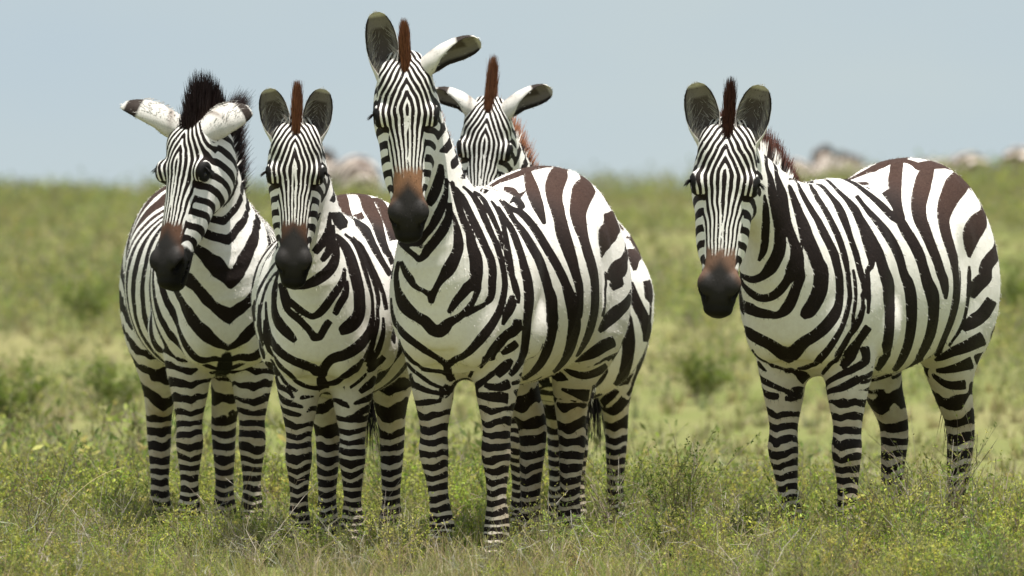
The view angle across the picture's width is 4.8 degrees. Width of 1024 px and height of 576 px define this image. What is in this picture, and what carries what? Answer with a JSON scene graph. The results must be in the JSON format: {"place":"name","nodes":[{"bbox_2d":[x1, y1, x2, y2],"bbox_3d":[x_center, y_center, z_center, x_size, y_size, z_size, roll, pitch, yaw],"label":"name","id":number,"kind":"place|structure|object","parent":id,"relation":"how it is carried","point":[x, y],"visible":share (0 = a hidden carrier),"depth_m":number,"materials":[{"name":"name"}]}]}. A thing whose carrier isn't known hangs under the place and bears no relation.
{"place":"outdoors","nodes":[
{"label":"outdoors","id":0,"kind":"place"},
{"bbox_2d":[0,149,1023,575],"bbox_3d":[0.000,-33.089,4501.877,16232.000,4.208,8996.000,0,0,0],"label":"ground","id":1,"kind":"structure","parent":0,"point":[692,414],"depth_m":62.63,"materials":[{"name":"green plant"}]},
{"bbox_2d":[0,451,85,546],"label":"shrub","id":2,"kind":"object","parent":1,"relation":"on","point":[34,509],"visible":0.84,"depth_m":39.69,"materials":[{"name":"green plant"}]},
{"bbox_2d":[0,347,89,432],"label":"shrub","id":3,"kind":"object","parent":1,"relation":"on","point":[20,398],"visible":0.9,"depth_m":56.97,"materials":[{"name":"green plant"}]},
{"bbox_2d":[50,270,119,330],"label":"shrub","id":4,"kind":"object","parent":1,"relation":"on","point":[89,299],"visible":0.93,"depth_m":73.97,"materials":[{"name":"green plant"}]},
{"bbox_2d":[57,467,122,517],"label":"grass stalk","id":5,"kind":"object","parent":1,"relation":"on","point":[78,491],"depth_m":39.76,"materials":[{"name":"green plant"}]},
{"bbox_2d":[59,345,141,419],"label":"shrub","id":6,"kind":"object","parent":1,"relation":"on","point":[109,389],"visible":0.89,"depth_m":58.96,"materials":[{"name":"green plant"}]},
{"bbox_2d":[73,477,155,567],"bbox_3d":[-1.281,0.763,39.512,0.282,0.309,0.285,0,0,0],"label":"shrub","id":7,"kind":"object","parent":1,"relation":"on","point":[110,525],"visible":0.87,"depth_m":39.50,"materials":[{"name":"green plant"}]},
{"bbox_2d":[118,68,275,553],"bbox_3d":[-1.045,0.079,41.968,0.596,1.654,1.712,0,0,-2],"label":"zebra","id":8,"kind":"object","parent":1,"relation":"on","point":[201,237],"visible":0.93,"depth_m":41.47,"materials":[{"name":"black"}]},
{"bbox_2d":[190,465,323,563],"bbox_3d":[-0.837,0.740,39.998,0.422,0.348,0.449,0,0,13],"label":"shrub","id":9,"kind":"object","parent":1,"relation":"on","point":[228,525],"visible":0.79,"depth_m":40.02,"materials":[{"name":"plant"}]},
{"bbox_2d":[272,498,370,568],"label":"shrub","id":10,"kind":"object","parent":1,"relation":"on","point":[326,534],"visible":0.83,"depth_m":39.43,"materials":[{"name":"green plant"}]},
{"bbox_2d":[251,79,411,565],"bbox_3d":[-0.575,0.116,40.568,0.601,1.602,1.628,0,0,7],"label":"zebra","id":11,"kind":"object","parent":1,"relation":"on","point":[332,355],"visible":0.93,"depth_m":40.13,"materials":[{"name":"black"}]},
{"bbox_2d":[324,148,382,197],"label":"rock","id":12,"kind":"object","parent":1,"relation":"on","point":[358,168],"visible":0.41,"depth_m":137.42,"materials":[{"name":"beige stone"}]},
{"bbox_2d":[351,492,458,574],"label":"shrub","id":13,"kind":"object","parent":1,"relation":"on","point":[410,528],"visible":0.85,"depth_m":39.31,"materials":[{"name":"green plant"}]},
{"bbox_2d":[364,11,632,571],"bbox_3d":[-0.032,0.012,40.098,0.627,1.818,1.754,0,0,20],"label":"zebra","id":14,"kind":"object","parent":1,"relation":"on","point":[508,291],"visible":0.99,"depth_m":39.68,"materials":[{"name":"black"}]},
{"bbox_2d":[0,429,1023,575],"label":"ground cover","id":15,"kind":"object","parent":1,"relation":"on","point":[988,519],"visible":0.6,"depth_m":39.65,"materials":[{"name":"green plant"}]},
{"bbox_2d":[435,54,654,545],"bbox_3d":[0.156,0.048,42.534,0.645,1.707,1.638,0,0,10],"label":"zebra","id":16,"kind":"object","parent":1,"relation":"on","point":[491,145],"visible":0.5,"depth_m":42.28,"materials":[{"name":"black"}]},
{"bbox_2d":[506,479,593,561],"bbox_3d":[0.101,0.766,39.360,0.249,0.305,0.306,0,1,-30],"label":"shrub","id":17,"kind":"object","parent":1,"relation":"on","point":[548,522],"visible":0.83,"depth_m":39.34,"materials":[{"name":"green plant"}]},
{"bbox_2d":[550,445,673,555],"bbox_3d":[0.360,0.690,41.253,0.379,0.426,0.348,0,1,-29],"label":"shrub","id":18,"kind":"object","parent":1,"relation":"on","point":[615,496],"visible":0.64,"depth_m":41.21,"materials":[{"name":"green plant"}]},
{"bbox_2d":[622,425,759,526],"bbox_3d":[0.578,0.681,40.883,0.414,0.451,0.407,0,1,37],"label":"shrub","id":19,"kind":"object","parent":1,"relation":"on","point":[688,482],"visible":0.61,"depth_m":40.87,"materials":[{"name":"green plant"}]},
{"bbox_2d":[659,342,742,404],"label":"shrub","id":20,"kind":"object","parent":1,"relation":"on","point":[709,373],"visible":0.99,"depth_m":61.96,"materials":[{"name":"green plant"}]},
{"bbox_2d":[705,478,818,554],"bbox_3d":[0.812,0.747,40.182,0.391,0.330,0.419,0,0,0],"label":"shrub","id":21,"kind":"object","parent":1,"relation":"on","point":[736,513],"visible":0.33,"depth_m":40.12,"materials":[{"name":"plant"}]},
{"bbox_2d":[788,144,837,180],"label":"rock","id":22,"kind":"object","parent":1,"relation":"on","point":[823,157],"visible":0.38,"depth_m":140.49,"materials":[{"name":"beige stone"}]},
{"bbox_2d":[683,76,1001,565],"bbox_3d":[1.098,0.119,39.922,0.607,1.608,1.934,0,0,25],"label":"zebra","id":23,"kind":"object","parent":1,"relation":"on","point":[857,290],"visible":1,"depth_m":39.57,"materials":[{"name":"black"}]},
{"bbox_2d":[833,151,866,176],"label":"rock","id":24,"kind":"object","parent":1,"relation":"on","point":[840,158],"visible":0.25,"depth_m":167.78,"materials":[{"name":"beige stone"}]},
{"bbox_2d":[848,453,987,556],"bbox_3d":[1.285,0.722,39.365,0.470,0.394,0.374,0,1,29],"label":"shrub","id":25,"kind":"object","parent":1,"relation":"on","point":[931,501],"visible":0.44,"depth_m":39.35,"materials":[{"name":"green plant"}]},
{"bbox_2d":[863,401,1009,548],"bbox_3d":[1.349,0.632,39.756,0.441,0.567,0.475,0,0,-13],"label":"shrub","id":26,"kind":"object","parent":1,"relation":"on","point":[967,469],"visible":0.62,"depth_m":39.71,"materials":[{"name":"green plant"}]},
{"bbox_2d":[931,153,987,174],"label":"rock","id":27,"kind":"object","parent":1,"relation":"on","point":[957,158],"visible":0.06,"depth_m":137.50,"materials":[{"name":"beige stone"}]},
{"bbox_2d":[926,448,1023,527],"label":"shrub","id":28,"kind":"object","parent":1,"relation":"on","point":[988,486],"visible":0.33,"depth_m":40.27,"materials":[{"name":"green plant"}]},
{"bbox_2d":[999,253,1023,327],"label":"shrub","id":29,"kind":"object","parent":1,"relation":"on","point":[1014,291],"visible":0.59,"depth_m":73.97,"materials":[{"name":"green plant"}]},
{"bbox_2d":[0,460,1023,575],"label":"dry grass","id":30,"kind":"structure","parent":0,"point":[492,562],"depth_m":38.31,"materials":[{"name":"green plant"}]},
{"bbox_2d":[0,427,1023,575],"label":"dead twigs","id":31,"kind":"object","parent":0,"point":[360,546],"visible":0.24,"depth_m":38.22,"materials":[{"name":"brown plant"}]},
{"bbox_2d":[0,0,1023,196],"label":"sky","id":32,"kind":"structure","parent":0,"point":[879,80],"materials":[{"name":"blue"}]},
{"bbox_2d":[997,147,1023,186],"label":"rock","id":33,"kind":"object","parent":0,"point":[1011,152],"visible":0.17,"depth_m":135.40,"materials":[{"name":"beige stone"}]}
]}

